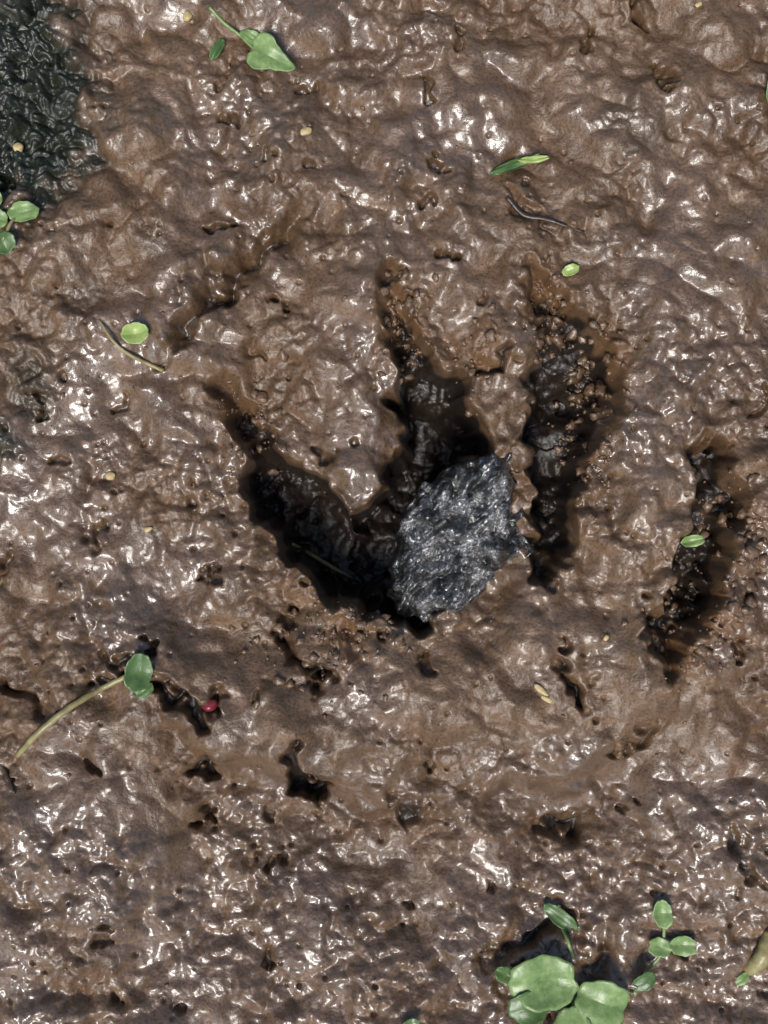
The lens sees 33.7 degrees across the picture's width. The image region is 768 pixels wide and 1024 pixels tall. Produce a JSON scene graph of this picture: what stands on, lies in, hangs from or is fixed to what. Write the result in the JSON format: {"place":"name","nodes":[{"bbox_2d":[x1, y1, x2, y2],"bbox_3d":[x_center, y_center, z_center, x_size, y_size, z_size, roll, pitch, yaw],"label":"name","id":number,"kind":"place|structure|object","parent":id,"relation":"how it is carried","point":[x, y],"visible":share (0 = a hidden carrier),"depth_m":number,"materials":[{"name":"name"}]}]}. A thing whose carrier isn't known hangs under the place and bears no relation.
{"place":"outdoors","nodes":[
{"label":"outdoors","id":0,"kind":"place"},
{"bbox_2d":[0,0,767,1023],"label":"mud ground","id":1,"kind":"structure","parent":0,"point":[196,194],"depth_m":0.52,"materials":[{"name":"brown soil"}]},
{"bbox_2d":[0,764,15,793],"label":"twig","id":2,"kind":"object","parent":1,"relation":"on","point":[5,771],"visible":1,"depth_m":0.51,"materials":[{"name":"brown wood"}]},
{"bbox_2d":[0,193,38,253],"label":"seedling","id":3,"kind":"object","parent":1,"relation":"on","point":[20,211],"visible":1,"depth_m":0.51,"materials":[{"name":"green plant"}]},
{"bbox_2d":[15,653,153,757],"bbox_3d":[-0.118,0.082,0.507,0.070,0.014,0.017,-37,90,0],"label":"seedling","id":4,"kind":"object","parent":1,"relation":"on","point":[137,675],"visible":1,"depth_m":0.50,"materials":[{"name":"green plant"}]},
{"bbox_2d":[99,319,163,372],"bbox_3d":[-0.101,-0.069,0.510,0.031,0.011,0.014,25,90,0],"label":"seedling","id":5,"kind":"object","parent":1,"relation":"on","point":[135,333],"visible":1,"depth_m":0.51,"materials":[{"name":"green plant"}]},
{"bbox_2d":[202,699,217,711],"bbox_3d":[-0.070,0.078,0.509,0.006,0.005,0.005,0,90,0],"label":"red berry","id":6,"kind":"object","parent":1,"relation":"on","point":[212,704],"visible":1,"depth_m":0.51,"materials":[{"name":"red plant"}]},
{"bbox_2d":[209,6,295,71],"bbox_3d":[-0.056,-0.187,0.513,0.043,0.010,0.019,26,90,0],"label":"lobed leaf seedling","id":7,"kind":"object","parent":1,"relation":"on","point":[266,53],"visible":1,"depth_m":0.51,"materials":[{"name":"green plant"}]},
{"bbox_2d":[291,542,352,578],"bbox_3d":[-0.027,0.022,0.558,0.031,0.015,0.002,31,90,0],"label":"twig","id":8,"kind":"object","parent":1,"relation":"on","point":[320,560],"visible":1,"depth_m":0.56,"materials":[{"name":"brown wood"}]},
{"bbox_2d":[13,1,701,702],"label":"fallen seeds","id":9,"kind":"object","parent":1,"relation":"on","point":[187,15],"visible":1,"depth_m":0.51,"materials":[{"name":"beige plant"}]},
{"bbox_2d":[19,64,767,986],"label":"mud crumbs","id":10,"kind":"object","parent":1,"relation":"on","point":[599,388],"visible":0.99,"depth_m":0.52,"materials":[{"name":"brown soil"}]},
{"bbox_2d":[402,1018,419,1023],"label":"fallen leaf","id":11,"kind":"object","parent":1,"relation":"on","point":[412,1021],"visible":1,"depth_m":0.51,"materials":[{"name":"green plant"}]},
{"bbox_2d":[386,452,534,622],"bbox_3d":[0.032,0.011,0.530,0.062,0.050,0.072,0,90,0],"label":"rock","id":12,"kind":"object","parent":1,"relation":"on","point":[459,538],"visible":1,"depth_m":0.51,"materials":[{"name":"grey stone"}]},
{"bbox_2d":[490,153,548,174],"bbox_3d":[0.055,-0.142,0.517,0.024,0.004,0.009,0,90,0],"label":"grass blade","id":13,"kind":"object","parent":1,"relation":"on","point":[512,165],"depth_m":0.52,"materials":[{"name":"green plant"}]},
{"bbox_2d":[505,196,584,233],"bbox_3d":[0.065,-0.119,0.513,0.035,0.003,0.005,24,90,0],"label":"twig","id":14,"kind":"object","parent":1,"relation":"on","point":[517,209],"visible":1,"depth_m":0.51,"materials":[{"name":"grey wood"}]},
{"bbox_2d":[495,903,629,1023],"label":"clover plant","id":15,"kind":"object","parent":1,"relation":"on","point":[541,986],"visible":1,"depth_m":0.52,"materials":[{"name":"green plant"}]},
{"bbox_2d":[562,263,578,275],"bbox_3d":[0.076,-0.098,0.513,0.007,0.002,0.005,0,90,0],"label":"fallen leaf","id":16,"kind":"object","parent":1,"relation":"on","point":[570,269],"visible":1,"depth_m":0.51,"materials":[{"name":"green plant"}]},
{"bbox_2d":[631,899,696,994],"bbox_3d":[0.109,0.178,0.521,0.034,0.008,0.028,-36,90,0],"label":"clover plant","id":17,"kind":"object","parent":1,"relation":"on","point":[663,947],"visible":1,"depth_m":0.52,"materials":[{"name":"green plant"}]},
{"bbox_2d":[680,535,704,546],"bbox_3d":[0.127,0.012,0.520,0.010,0.002,0.005,0,90,0],"label":"fallen leaf","id":18,"kind":"object","parent":1,"relation":"on","point":[692,541],"visible":1,"depth_m":0.52,"materials":[{"name":"green plant"}]},
{"bbox_2d":[735,930,767,985],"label":"pale shoot","id":19,"kind":"object","parent":1,"relation":"on","point":[757,962],"visible":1,"depth_m":0.52,"materials":[{"name":"beige plant"}]}
]}

